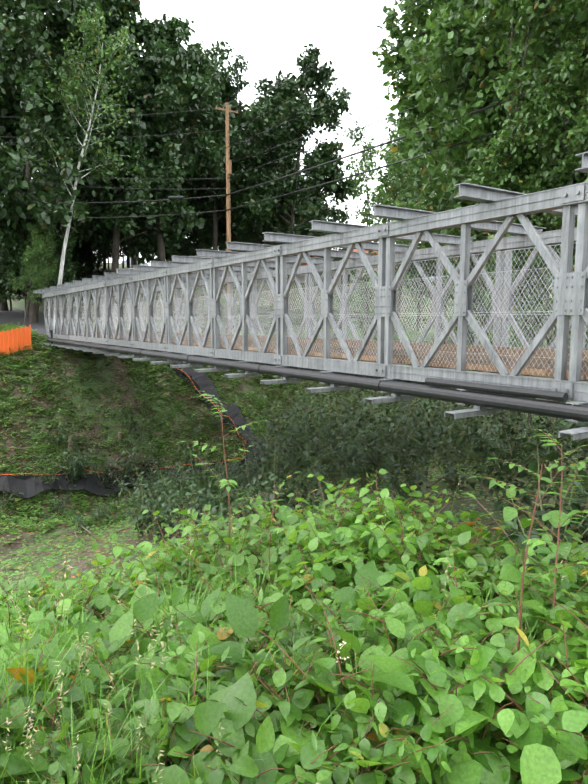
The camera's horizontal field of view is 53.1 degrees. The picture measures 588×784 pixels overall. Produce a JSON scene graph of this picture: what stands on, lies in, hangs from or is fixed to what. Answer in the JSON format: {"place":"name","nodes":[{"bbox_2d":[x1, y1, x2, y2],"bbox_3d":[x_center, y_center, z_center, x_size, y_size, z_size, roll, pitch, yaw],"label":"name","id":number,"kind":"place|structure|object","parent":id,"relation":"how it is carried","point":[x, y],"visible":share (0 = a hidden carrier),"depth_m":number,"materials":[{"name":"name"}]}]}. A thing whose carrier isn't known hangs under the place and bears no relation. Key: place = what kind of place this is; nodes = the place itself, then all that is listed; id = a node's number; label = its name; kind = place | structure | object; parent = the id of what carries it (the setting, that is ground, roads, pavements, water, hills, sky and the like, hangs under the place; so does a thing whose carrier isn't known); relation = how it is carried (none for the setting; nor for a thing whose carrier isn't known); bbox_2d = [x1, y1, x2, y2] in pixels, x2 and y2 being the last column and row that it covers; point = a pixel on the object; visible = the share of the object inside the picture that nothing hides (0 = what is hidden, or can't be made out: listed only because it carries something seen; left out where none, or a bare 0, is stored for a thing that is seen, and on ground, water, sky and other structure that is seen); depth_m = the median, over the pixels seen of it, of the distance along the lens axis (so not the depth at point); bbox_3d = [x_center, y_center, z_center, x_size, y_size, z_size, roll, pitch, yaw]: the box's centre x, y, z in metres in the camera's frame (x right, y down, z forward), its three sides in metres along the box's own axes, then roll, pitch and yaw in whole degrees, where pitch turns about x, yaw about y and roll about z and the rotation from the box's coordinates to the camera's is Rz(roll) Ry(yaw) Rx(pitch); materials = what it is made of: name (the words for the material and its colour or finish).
{"place":"outdoors","nodes":[
{"label":"outdoors","id":0,"kind":"place"},
{"bbox_2d":[0,308,84,333],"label":"road","id":1,"kind":"structure","parent":0,"point":[13,317],"depth_m":44.06,"materials":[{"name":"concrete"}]},
{"bbox_2d":[38,0,435,264],"label":"sky","id":2,"kind":"structure","parent":0,"point":[271,33],"materials":[{"name":"white"}]},
{"bbox_2d":[0,263,587,619],"bbox_3d":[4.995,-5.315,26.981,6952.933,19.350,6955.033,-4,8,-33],"label":"ground","id":3,"kind":"structure","parent":0,"point":[108,378],"depth_m":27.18,"materials":[{"name":"green plant"}]},
{"bbox_2d":[0,325,31,354],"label":"safety fence","id":4,"kind":"object","parent":3,"relation":"on","point":[13,340],"visible":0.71,"depth_m":28.71,"materials":[{"name":"orange plastic"}]},
{"bbox_2d":[37,12,131,326],"bbox_3d":[-12.975,-13.686,38.191,6.936,19.999,5.757,1,7,7],"label":"birch wood","id":5,"kind":"object","parent":3,"relation":"on","point":[60,277],"visible":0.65,"depth_m":37.08,"materials":[{"name":"white wood"}]},
{"bbox_2d":[68,432,121,451],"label":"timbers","id":6,"kind":"object","parent":3,"relation":"on","point":[119,437],"visible":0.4,"depth_m":25.22,"materials":[{"name":"brown wood"}]},
{"bbox_2d":[0,330,267,497],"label":"silt fence","id":7,"kind":"object","parent":3,"relation":"on","point":[29,485],"visible":0.42,"depth_m":25.36,"materials":[{"name":"black fabric"}]},
{"bbox_2d":[1,368,244,474],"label":"orange rope","id":8,"kind":"object","parent":7,"relation":"attached to","point":[141,463],"visible":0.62,"depth_m":25.45,"materials":[{"name":"orange fabric"}]},
{"bbox_2d":[117,256,211,278],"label":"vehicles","id":9,"kind":"object","parent":3,"relation":"on","point":[132,268],"depth_m":45.22,"materials":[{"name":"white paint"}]},
{"bbox_2d":[215,102,237,334],"bbox_3d":[-3.977,-10.143,36.195,1.500,14.632,0.532,-4,8,-33],"label":"utility pole","id":10,"kind":"object","parent":3,"relation":"on","point":[228,174],"visible":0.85,"depth_m":35.81,"materials":[{"name":"brown wood"}]},
{"bbox_2d":[0,0,587,217],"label":"wires","id":11,"kind":"object","parent":10,"relation":"attached to","point":[376,146],"visible":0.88,"depth_m":27.79,"materials":[{"name":"black metal"}]},
{"bbox_2d":[0,0,587,456],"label":"tree","id":12,"kind":"object","parent":3,"relation":"on","point":[166,58],"depth_m":45.52,"materials":[{"name":"green plant"}]},
{"bbox_2d":[8,0,587,377],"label":"tree leaves","id":13,"kind":"object","parent":12,"relation":"attached to","point":[450,57],"visible":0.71,"depth_m":20.51,"materials":[{"name":"green plant"}]},
{"bbox_2d":[0,391,587,783],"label":"weeds","id":14,"kind":"object","parent":3,"relation":"on","point":[535,731],"visible":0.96,"depth_m":3.63,"materials":[{"name":"green plant"}]},
{"bbox_2d":[0,315,587,565],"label":"shrubs","id":15,"kind":"object","parent":3,"relation":"on","point":[333,442],"visible":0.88,"depth_m":15.78,"materials":[{"name":"green plant"}]},
{"bbox_2d":[2,438,587,558],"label":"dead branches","id":16,"kind":"object","parent":3,"relation":"on","point":[427,487],"visible":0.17,"depth_m":15.76,"materials":[{"name":"brown wood"}]},
{"bbox_2d":[33,151,587,439],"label":"truss bridge","id":17,"kind":"structure","parent":3,"relation":"on","point":[569,203],"depth_m":10.21,"materials":[{"name":"grey metal"}]},
{"bbox_2d":[45,338,587,421],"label":"pipe","id":18,"kind":"object","parent":17,"relation":"on","point":[547,407],"visible":0.88,"depth_m":7.84,"materials":[{"name":"grey metal"}]},
{"bbox_2d":[50,329,587,379],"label":"deck","id":19,"kind":"structure","parent":17,"relation":"on","point":[396,346],"depth_m":9.77,"materials":[{"name":"brown wood"}]},
{"bbox_2d":[47,242,587,376],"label":"chain link","id":20,"kind":"object","parent":19,"relation":"on","point":[142,326],"visible":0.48,"depth_m":11.06,"materials":[{"name":"silver metal"}]},
{"bbox_2d":[298,249,377,287],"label":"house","id":21,"kind":"structure","parent":3,"relation":"on","point":[320,274],"depth_m":58.77,"materials":[{"name":"grey"}]},
{"bbox_2d":[0,475,587,783],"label":"tall grass","id":22,"kind":"structure","parent":0,"point":[26,692],"depth_m":3.51,"materials":[{"name":"green plant"}]},
{"bbox_2d":[121,257,554,286],"bbox_3d":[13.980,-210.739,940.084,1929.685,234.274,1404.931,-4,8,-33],"label":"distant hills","id":23,"kind":"structure","parent":0,"point":[125,262],"depth_m":1419.09,"materials":[{"name":"green plant"}]}
]}

